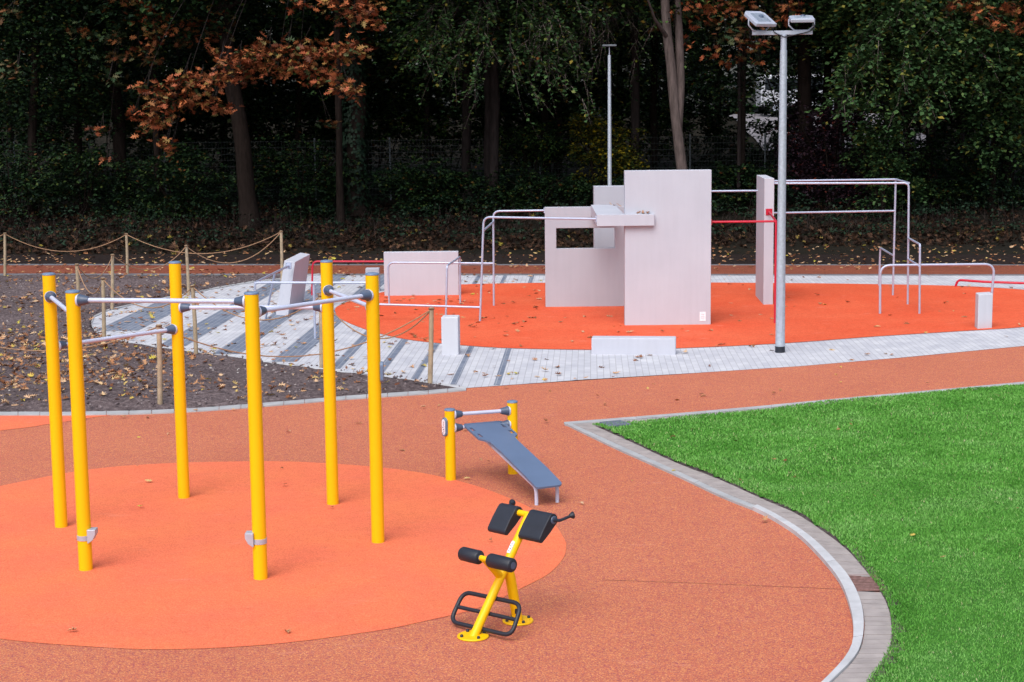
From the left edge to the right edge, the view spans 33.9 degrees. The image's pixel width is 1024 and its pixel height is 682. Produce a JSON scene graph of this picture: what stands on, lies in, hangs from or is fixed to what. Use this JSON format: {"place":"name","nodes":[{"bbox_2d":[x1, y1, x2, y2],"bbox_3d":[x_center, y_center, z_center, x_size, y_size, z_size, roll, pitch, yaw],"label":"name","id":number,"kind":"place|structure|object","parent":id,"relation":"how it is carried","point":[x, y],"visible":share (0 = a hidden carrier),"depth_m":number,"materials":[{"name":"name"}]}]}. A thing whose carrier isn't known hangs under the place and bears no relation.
{"place":"outdoors","nodes":[
{"label":"outdoors","id":0,"kind":"place"},
{"bbox_2d":[0,274,459,411],"bbox_3d":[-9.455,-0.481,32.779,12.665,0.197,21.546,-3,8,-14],"label":"soil bed","id":1,"kind":"object","parent":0,"point":[218,396],"visible":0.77,"depth_m":26.13,"materials":[{"name":"brown soil"}]},
{"bbox_2d":[0,230,434,404],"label":"rope fence","id":2,"kind":"object","parent":1,"relation":"on","point":[430,312],"visible":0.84,"depth_m":27.87,"materials":[{"name":"beige fabric"}]},
{"bbox_2d":[0,346,1023,681],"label":"rubber path","id":3,"kind":"structure","parent":0,"point":[652,536],"depth_m":15.62,"materials":[{"name":"rubber"}]},
{"bbox_2d":[0,415,107,429],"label":"rubber patch","id":4,"kind":"object","parent":3,"relation":"on","point":[11,422],"visible":0.73,"depth_m":22.34,"materials":[{"name":"orange rubber"}]},
{"bbox_2d":[0,388,465,415],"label":"soil kerb","id":5,"kind":"structure","parent":3,"relation":"on","point":[278,403],"depth_m":23.16,"materials":[{"name":"concrete"}]},
{"bbox_2d":[0,461,565,648],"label":"rubber circle","id":6,"kind":"object","parent":3,"relation":"on","point":[170,570],"visible":0.88,"depth_m":15.49,"materials":[{"name":"orange rubber"}]},
{"bbox_2d":[42,260,384,579],"bbox_3d":[-2.874,0.623,16.177,2.867,2.614,3.495,-4,9,-22],"label":"pull up frame","id":7,"kind":"object","parent":6,"relation":"on","point":[255,537],"visible":1,"depth_m":15.78,"materials":[{"name":"yellow paint"}]},
{"bbox_2d":[442,400,561,504],"bbox_3d":[-0.045,1.217,17.976,0.896,0.867,1.695,-4,9,-23],"label":"sit up bench","id":8,"kind":"object","parent":3,"relation":"on","point":[500,438],"visible":1,"depth_m":18.44,"materials":[{"name":"yellow paint"}]},
{"bbox_2d":[451,499,574,640],"bbox_3d":[-0.072,1.839,13.347,0.714,0.930,0.976,7,11,42],"label":"back trainer","id":9,"kind":"object","parent":3,"relation":"on","point":[536,526],"visible":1,"depth_m":13.30,"materials":[{"name":"yellow paint"}]},
{"bbox_2d":[567,424,754,509],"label":"kerb","id":10,"kind":"structure","parent":3,"relation":"on","point":[695,482],"depth_m":18.98,"materials":[{"name":"concrete"}]},
{"bbox_2d":[574,424,891,681],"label":"paver band","id":11,"kind":"object","parent":3,"relation":"on","point":[875,642],"visible":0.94,"depth_m":15.08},
{"bbox_2d":[848,574,886,591],"bbox_3d":[3.040,2.079,14.442,0.276,0.023,0.481,-1,8,0],"label":"drain grate","id":12,"kind":"object","parent":11,"relation":"in","point":[865,584],"visible":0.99,"depth_m":14.39,"materials":[{"name":"metal"}]},
{"bbox_2d":[564,382,1023,425],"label":"lawn kerb","id":13,"kind":"structure","parent":3,"relation":"on","point":[690,413],"depth_m":22.48,"materials":[{"name":"concrete"}]},
{"bbox_2d":[752,504,863,681],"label":"kerb curve","id":14,"kind":"object","parent":3,"relation":"on","point":[835,568],"visible":1,"depth_m":14.30,"materials":[{"name":"concrete"}]},
{"bbox_2d":[0,102,1023,411],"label":"ground","id":15,"kind":"structure","parent":0,"point":[846,248],"depth_m":50.75,"materials":[{"name":"brown soil"}]},
{"bbox_2d":[0,139,81,227],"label":"shrub","id":16,"kind":"object","parent":15,"relation":"on","point":[9,206],"visible":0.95,"depth_m":51.63,"materials":[{"name":"green plant"}]},
{"bbox_2d":[0,60,98,196],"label":"thicket","id":17,"kind":"object","parent":15,"relation":"on","point":[4,137],"visible":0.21,"depth_m":60.11,"materials":[{"name":"green plant"}]},
{"bbox_2d":[0,0,143,172],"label":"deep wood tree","id":18,"kind":"object","parent":15,"relation":"on","point":[29,61],"visible":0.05,"depth_m":65.46,"materials":[{"name":"green plant"}]},
{"bbox_2d":[11,141,150,222],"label":"shrub","id":19,"kind":"object","parent":15,"relation":"on","point":[88,167],"visible":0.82,"depth_m":52.64,"materials":[{"name":"green plant"}]},
{"bbox_2d":[0,0,191,213],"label":"dark tree","id":20,"kind":"object","parent":15,"relation":"on","point":[39,26],"visible":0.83,"depth_m":52.24,"materials":[{"name":"green plant"}]},
{"bbox_2d":[0,0,215,204],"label":"crooked tree","id":21,"kind":"object","parent":15,"relation":"on","point":[119,140],"visible":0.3,"depth_m":54.39,"materials":[{"name":"green plant"}]},
{"bbox_2d":[10,51,206,193],"bbox_3d":[-14.912,-8.221,61.835,7.032,5.698,4.822,-4,9,-22],"label":"thicket","id":22,"kind":"object","parent":15,"relation":"on","point":[63,131],"visible":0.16,"depth_m":60.90,"materials":[{"name":"green plant"}]},
{"bbox_2d":[0,0,219,204],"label":"shaded tree","id":23,"kind":"object","parent":15,"relation":"on","point":[78,141],"visible":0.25,"depth_m":54.67,"materials":[{"name":"green plant"}]},
{"bbox_2d":[42,0,305,193],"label":"distant tree","id":24,"kind":"object","parent":15,"relation":"on","point":[180,124],"visible":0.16,"depth_m":59.72,"materials":[{"name":"green plant"}]},
{"bbox_2d":[111,137,237,228],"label":"shrub","id":25,"kind":"object","parent":15,"relation":"on","point":[165,169],"visible":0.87,"depth_m":51.81,"materials":[{"name":"green plant"}]},
{"bbox_2d":[0,0,351,214],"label":"red oak","id":26,"kind":"object","parent":15,"relation":"on","point":[154,37],"visible":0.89,"depth_m":49.29,"materials":[{"name":"brown plant"}]},
{"bbox_2d":[88,48,263,193],"bbox_3d":[-12.038,-7.618,60.440,6.535,5.747,4.375,-1,8,0],"label":"thicket","id":27,"kind":"object","parent":15,"relation":"on","point":[208,139],"visible":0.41,"depth_m":59.86,"materials":[{"name":"green plant"}]},
{"bbox_2d":[0,272,426,405],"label":"fallen leaves","id":28,"kind":"object","parent":15,"relation":"on","point":[112,360],"visible":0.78,"depth_m":26.98,"materials":[{"name":"brown plant"}]},
{"bbox_2d":[82,0,373,182],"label":"deep wood tree","id":29,"kind":"object","parent":15,"relation":"on","point":[259,113],"visible":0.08,"depth_m":65.49,"materials":[{"name":"green plant"}]},
{"bbox_2d":[65,0,401,230],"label":"leaning tree","id":30,"kind":"object","parent":15,"relation":"on","point":[247,201],"visible":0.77,"depth_m":50.47,"materials":[{"name":"brown plant"}]},
{"bbox_2d":[123,0,386,229],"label":"red oak","id":31,"kind":"object","parent":15,"relation":"on","point":[245,55],"visible":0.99,"depth_m":46.70,"materials":[{"name":"brown plant"}]},
{"bbox_2d":[202,70,375,190],"bbox_3d":[-8.182,-7.657,61.535,6.777,5.087,4.283,-1,8,0],"label":"thicket","id":32,"kind":"object","parent":15,"relation":"on","point":[290,137],"visible":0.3,"depth_m":60.92,"materials":[{"name":"green plant"}]},
{"bbox_2d":[159,0,421,194],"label":"distant tree","id":33,"kind":"object","parent":15,"relation":"on","point":[297,101],"visible":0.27,"depth_m":58.65,"materials":[{"name":"green plant"}]},
{"bbox_2d":[252,131,369,223],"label":"shrub","id":34,"kind":"object","parent":15,"relation":"on","point":[302,188],"visible":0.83,"depth_m":51.95,"materials":[{"name":"green plant"}]},
{"bbox_2d":[262,0,371,217],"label":"ivy tree","id":35,"kind":"object","parent":15,"relation":"on","point":[356,119],"visible":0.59,"depth_m":52.27,"materials":[{"name":"green plant"}]},
{"bbox_2d":[207,0,509,185],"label":"deep wood tree","id":36,"kind":"object","parent":15,"relation":"on","point":[370,155],"visible":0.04,"depth_m":64.97,"materials":[{"name":"green plant"}]},
{"bbox_2d":[280,0,548,199],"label":"straight tree","id":37,"kind":"object","parent":15,"relation":"on","point":[466,143],"visible":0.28,"depth_m":53.71,"materials":[{"name":"green plant"}]},
{"bbox_2d":[309,1,538,177],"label":"distant tree","id":38,"kind":"object","parent":15,"relation":"on","point":[426,119],"visible":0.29,"depth_m":59.09,"materials":[{"name":"green plant"}]},
{"bbox_2d":[364,155,494,219],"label":"shrub","id":39,"kind":"object","parent":15,"relation":"on","point":[455,179],"visible":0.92,"depth_m":52.12,"materials":[{"name":"green plant"}]},
{"bbox_2d":[367,53,522,188],"bbox_3d":[-2.603,-7.888,61.410,6.199,5.962,3.664,-1,8,0],"label":"thicket","id":40,"kind":"object","parent":15,"relation":"on","point":[459,136],"visible":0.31,"depth_m":61.41,"materials":[{"name":"green plant"}]},
{"bbox_2d":[328,0,660,196],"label":"forked tree","id":41,"kind":"object","parent":15,"relation":"on","point":[501,30],"visible":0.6,"depth_m":50.63,"materials":[{"name":"green plant"}]},
{"bbox_2d":[388,0,605,209],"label":"hanging branch tree","id":42,"kind":"object","parent":15,"relation":"on","point":[489,5],"visible":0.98,"depth_m":49.43,"materials":[{"name":"green plant"}]},
{"bbox_2d":[0,0,1022,121],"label":"wood","id":43,"kind":"object","parent":15,"relation":"on","point":[755,108],"visible":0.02,"depth_m":95.85,"materials":[{"name":"green plant"}]},
{"bbox_2d":[0,194,1023,255],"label":"leaf litter","id":44,"kind":"object","parent":15,"relation":"on","point":[570,244],"visible":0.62,"depth_m":49.55,"materials":[{"name":"brown plant"}]},
{"bbox_2d":[0,154,1023,250],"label":"undergrowth","id":45,"kind":"object","parent":15,"relation":"on","point":[413,222],"visible":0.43,"depth_m":51.24,"materials":[{"name":"green plant"}]},
{"bbox_2d":[0,131,1023,201],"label":"wire fence","id":46,"kind":"object","parent":15,"relation":"on","point":[390,152],"visible":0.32,"depth_m":55.93,"materials":[{"name":"black metal"}]},
{"bbox_2d":[0,192,1023,244],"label":"dry stalks","id":47,"kind":"object","parent":15,"relation":"on","point":[54,223],"visible":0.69,"depth_m":50.27,"materials":[{"name":"brown plant"}]},
{"bbox_2d":[376,13,647,176],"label":"deep wood tree","id":48,"kind":"object","parent":15,"relation":"on","point":[508,105],"visible":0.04,"depth_m":66.92,"materials":[{"name":"green plant"}]},
{"bbox_2d":[432,0,625,188],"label":"twin tree","id":49,"kind":"object","parent":15,"relation":"on","point":[544,113],"visible":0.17,"depth_m":59.30,"materials":[{"name":"green plant"}]},
{"bbox_2d":[465,119,593,196],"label":"shrub","id":50,"kind":"object","parent":15,"relation":"on","point":[550,152],"visible":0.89,"depth_m":55.31,"materials":[{"name":"green plant"}]},
{"bbox_2d":[471,66,607,181],"bbox_3d":[0.929,-8.101,63.525,5.676,4.757,4.626,-1,8,0],"label":"thicket","id":51,"kind":"object","parent":15,"relation":"on","point":[523,121],"visible":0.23,"depth_m":62.73,"materials":[{"name":"green plant"}]},
{"bbox_2d":[477,159,605,216],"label":"shrub","id":52,"kind":"object","parent":15,"relation":"on","point":[529,189],"visible":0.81,"depth_m":52.71,"materials":[{"name":"green plant"}]},
{"bbox_2d":[455,0,684,189],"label":"twin tree","id":53,"kind":"object","parent":15,"relation":"on","point":[557,108],"visible":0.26,"depth_m":60.11,"materials":[{"name":"green plant"}]},
{"bbox_2d":[497,0,687,169],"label":"hanging branch tree","id":54,"kind":"object","parent":15,"relation":"on","point":[635,87],"visible":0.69,"depth_m":50.68,"materials":[{"name":"green plant"}]},
{"bbox_2d":[512,43,696,183],"bbox_3d":[3.367,-8.248,61.361,6.801,5.582,4.031,-1,8,0],"label":"thicket","id":55,"kind":"object","parent":15,"relation":"on","point":[663,127],"visible":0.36,"depth_m":60.62,"materials":[{"name":"green plant"}]},
{"bbox_2d":[563,109,651,197],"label":"shrub","id":56,"kind":"object","parent":15,"relation":"on","point":[599,143],"visible":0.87,"depth_m":53.47,"materials":[{"name":"green plant"}]},
{"bbox_2d":[507,0,771,180],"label":"deep wood tree","id":57,"kind":"object","parent":15,"relation":"on","point":[686,48],"visible":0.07,"depth_m":66.12,"materials":[{"name":"green plant"}]},
{"bbox_2d":[519,0,767,169],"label":"distant tree","id":58,"kind":"object","parent":15,"relation":"on","point":[654,76],"visible":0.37,"depth_m":59.09,"materials":[{"name":"green plant"}]},
{"bbox_2d":[533,0,771,169],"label":"beech tree","id":59,"kind":"object","parent":15,"relation":"on","point":[675,70],"visible":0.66,"depth_m":49.06,"materials":[{"name":"brown plant"}]},
{"bbox_2d":[611,81,737,180],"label":"thicket","id":60,"kind":"object","parent":15,"relation":"on","point":[710,122],"visible":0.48,"depth_m":63.36,"materials":[{"name":"green plant"}]},
{"bbox_2d":[593,0,820,167],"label":"deep wood tree","id":61,"kind":"object","parent":15,"relation":"on","point":[719,82],"visible":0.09,"depth_m":67.88,"materials":[{"name":"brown plant"}]},
{"bbox_2d":[647,0,813,201],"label":"red oak","id":62,"kind":"object","parent":15,"relation":"on","point":[743,44],"visible":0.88,"depth_m":49.25,"materials":[{"name":"brown plant"}]},
{"bbox_2d":[658,0,823,206],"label":"slim tree","id":63,"kind":"object","parent":15,"relation":"on","point":[738,69],"visible":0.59,"depth_m":52.07,"materials":[{"name":"green plant"}]},
{"bbox_2d":[710,157,795,216],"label":"shrub","id":64,"kind":"object","parent":15,"relation":"on","point":[747,197],"visible":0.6,"depth_m":52.65,"materials":[{"name":"green plant"}]},
{"bbox_2d":[638,0,870,202],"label":"broad tree","id":65,"kind":"object","parent":15,"relation":"on","point":[804,84],"visible":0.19,"depth_m":53.35,"materials":[{"name":"green plant"}]},
{"bbox_2d":[701,108,820,179],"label":"thicket","id":66,"kind":"object","parent":15,"relation":"on","point":[772,139],"visible":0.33,"depth_m":65.33,"materials":[{"name":"green plant"}]},
{"bbox_2d":[703,0,854,192],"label":"pale tree","id":67,"kind":"object","parent":15,"relation":"on","point":[837,57],"visible":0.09,"depth_m":57.16,"materials":[{"name":"green plant"}]},
{"bbox_2d":[746,53,833,158],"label":"shrub","id":68,"kind":"object","parent":15,"relation":"on","point":[772,95],"visible":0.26,"depth_m":73.32,"materials":[{"name":"green plant"}]},
{"bbox_2d":[780,4,853,194],"bbox_3d":[10.898,-11.427,56.194,9.238,13.212,7.523,-1,8,0],"label":"slanting tree","id":69,"kind":"object","parent":15,"relation":"on","point":[826,87],"visible":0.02,"depth_m":56.29,"materials":[{"name":"brown plant"}]},
{"bbox_2d":[765,98,895,213],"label":"shrub","id":70,"kind":"object","parent":15,"relation":"on","point":[826,164],"visible":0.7,"depth_m":52.10,"materials":[{"name":"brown plant"}]},
{"bbox_2d":[777,65,923,190],"bbox_3d":[12.081,-7.274,59.468,5.053,5.280,4.853,-1,8,0],"label":"thicket","id":71,"kind":"object","parent":15,"relation":"on","point":[819,98],"visible":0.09,"depth_m":59.76,"materials":[{"name":"green plant"}]},
{"bbox_2d":[756,2,949,178],"bbox_3d":[11.813,-12.230,58.050,7.262,14.165,8.166,5,10,35],"label":"distant tree","id":72,"kind":"object","parent":15,"relation":"on","point":[859,84],"visible":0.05,"depth_m":58.68,"materials":[{"name":"green plant"}]},
{"bbox_2d":[839,117,933,217],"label":"shrub","id":73,"kind":"object","parent":15,"relation":"on","point":[884,163],"visible":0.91,"depth_m":51.07,"materials":[{"name":"green plant"}]},
{"bbox_2d":[779,0,1023,200],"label":"edge tree","id":74,"kind":"object","parent":15,"relation":"on","point":[844,17],"visible":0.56,"depth_m":49.74,"materials":[{"name":"green plant"}]},
{"bbox_2d":[827,0,1023,207],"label":"hanging branch tree","id":75,"kind":"object","parent":15,"relation":"on","point":[889,19],"visible":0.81,"depth_m":48.79,"materials":[{"name":"green plant"}]},
{"bbox_2d":[851,61,1011,176],"bbox_3d":[15.056,-7.806,60.493,6.338,6.470,4.769,-1,8,0],"label":"thicket","id":76,"kind":"object","parent":15,"relation":"on","point":[953,124],"visible":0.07,"depth_m":60.31,"materials":[{"name":"green plant"}]},
{"bbox_2d":[847,19,1022,185],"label":"distant tree","id":77,"kind":"object","parent":15,"relation":"on","point":[960,134],"visible":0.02,"depth_m":59.42,"materials":[{"name":"green plant"}]},
{"bbox_2d":[887,120,1023,213],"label":"shrub","id":78,"kind":"object","parent":15,"relation":"on","point":[940,169],"visible":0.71,"depth_m":52.23,"materials":[{"name":"green plant"}]},
{"bbox_2d":[925,0,1023,206],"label":"corner tree","id":79,"kind":"object","parent":15,"relation":"on","point":[1003,123],"visible":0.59,"depth_m":50.39,"materials":[{"name":"green plant"}]},
{"bbox_2d":[934,126,1023,209],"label":"shrub","id":80,"kind":"object","parent":15,"relation":"on","point":[1018,180],"visible":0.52,"depth_m":52.34,"materials":[{"name":"green plant"}]},
{"bbox_2d":[940,0,1023,210],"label":"red oak","id":81,"kind":"object","parent":15,"relation":"on","point":[1007,8],"visible":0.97,"depth_m":48.21,"materials":[{"name":"brown plant"}]},
{"bbox_2d":[0,254,1023,264],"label":"dark verge","id":82,"kind":"structure","parent":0,"point":[499,259],"depth_m":44.64,"materials":[{"name":"brown soil"}]},
{"bbox_2d":[0,243,1023,277],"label":"fallen leaves","id":83,"kind":"object","parent":82,"relation":"on","point":[503,257],"visible":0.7,"depth_m":44.19,"materials":[{"name":"brown plant"}]},
{"bbox_2d":[0,264,1023,264],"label":"path kerb","id":84,"kind":"structure","parent":82,"relation":"on","point":[461,264],"depth_m":43.30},
{"bbox_2d":[602,44,616,184],"bbox_3d":[2.542,-4.898,43.767,0.360,5.562,0.220,-1,8,0],"label":"lamp post","id":85,"kind":"object","parent":82,"relation":"on","point":[609,127],"visible":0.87,"depth_m":43.60,"materials":[{"name":"metal"}]},
{"bbox_2d":[0,265,1023,273],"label":"path","id":86,"kind":"structure","parent":0,"point":[747,269],"depth_m":41.67,"materials":[{"name":"brown rubber"}]},
{"bbox_2d":[92,275,1023,387],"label":"paving","id":87,"kind":"structure","parent":0,"point":[580,364],"depth_m":28.07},
{"bbox_2d":[98,275,533,384],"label":"paving stripes","id":88,"kind":"object","parent":87,"relation":"on","point":[216,319],"visible":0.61,"depth_m":31.08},
{"bbox_2d":[276,253,309,314],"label":"leaning block","id":89,"kind":"structure","parent":88,"relation":"on","point":[292,293],"depth_m":33.32,"materials":[{"name":"concrete"}]},
{"bbox_2d":[254,262,365,337],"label":"steel bars","id":90,"kind":"object","parent":88,"relation":"on","point":[288,265],"visible":0.73,"depth_m":29.79,"materials":[{"name":"silver metal"}]},
{"bbox_2d":[441,315,459,354],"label":"concrete block","id":91,"kind":"structure","parent":87,"relation":"on","point":[450,332],"depth_m":27.72,"materials":[{"name":"grey concrete"}]},
{"bbox_2d":[0,273,1023,275],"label":"path kerb","id":92,"kind":"structure","parent":87,"relation":"on","point":[154,274],"depth_m":39.89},
{"bbox_2d":[94,273,1020,380],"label":"fallen leaves","id":93,"kind":"object","parent":87,"relation":"on","point":[413,335],"visible":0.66,"depth_m":31.70,"materials":[{"name":"brown plant"}]},
{"bbox_2d":[591,336,675,354],"bbox_3d":[2.008,0.083,27.687,1.380,0.300,0.280,0,8,7],"label":"concrete bench","id":94,"kind":"object","parent":87,"relation":"on","point":[637,345],"visible":1,"depth_m":27.56,"materials":[{"name":"grey concrete"}]},
{"bbox_2d":[744,11,814,352],"bbox_3d":[4.312,-2.541,27.250,1.131,5.549,0.509,-1,8,0],"label":"floodlight mast","id":95,"kind":"object","parent":87,"relation":"on","point":[759,19],"visible":1,"depth_m":27.14,"materials":[{"name":"metal"}]},
{"bbox_2d":[335,282,1023,349],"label":"rubber island","id":96,"kind":"structure","parent":0,"point":[808,317],"depth_m":32.30,"materials":[{"name":"orange rubber"}]},
{"bbox_2d":[384,251,458,295],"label":"concrete wall","id":97,"kind":"structure","parent":96,"relation":"on","point":[417,279],"depth_m":36.23,"materials":[{"name":"grey concrete"}]},
{"bbox_2d":[379,207,596,320],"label":"steel bars","id":98,"kind":"object","parent":96,"relation":"on","point":[482,252],"visible":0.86,"depth_m":32.70,"materials":[{"name":"silver metal"}]},
{"bbox_2d":[545,169,711,324],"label":"climbing wall","id":99,"kind":"structure","parent":96,"relation":"on","point":[652,266],"depth_m":31.01,"materials":[{"name":"concrete"}]},
{"bbox_2d":[711,209,776,322],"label":"red bars","id":100,"kind":"object","parent":96,"relation":"on","point":[769,212],"visible":0.98,"depth_m":30.97,"materials":[{"name":"paint"}]},
{"bbox_2d":[756,175,773,303],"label":"concrete pillar","id":101,"kind":"structure","parent":96,"relation":"on","point":[764,242],"depth_m":33.96,"materials":[{"name":"grey concrete"}]},
{"bbox_2d":[774,178,920,313],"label":"steel bars","id":102,"kind":"object","parent":96,"relation":"on","point":[894,211],"visible":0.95,"depth_m":34.87,"materials":[{"name":"silver metal"}]},
{"bbox_2d":[879,263,994,313],"bbox_3d":[8.171,-1.006,32.330,2.229,0.973,0.048,-1,8,0],"label":"steel hurdle","id":103,"kind":"object","parent":96,"relation":"on","point":[956,264],"visible":0.91,"depth_m":32.25,"materials":[{"name":"silver metal"}]},
{"bbox_2d":[975,292,992,328],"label":"concrete block","id":104,"kind":"structure","parent":96,"relation":"on","point":[983,308],"depth_m":30.13,"materials":[{"name":"grey concrete"}]},
{"bbox_2d":[592,383,1023,681],"bbox_3d":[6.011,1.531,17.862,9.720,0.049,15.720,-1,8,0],"label":"lawn","id":105,"kind":"structure","parent":0,"point":[953,654],"depth_m":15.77,"materials":[{"name":"green plant"}]},
{"bbox_2d":[729,113,925,149],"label":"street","id":106,"kind":"structure","parent":0,"point":[762,118],"depth_m":82.94,"materials":[{"name":"grey"}]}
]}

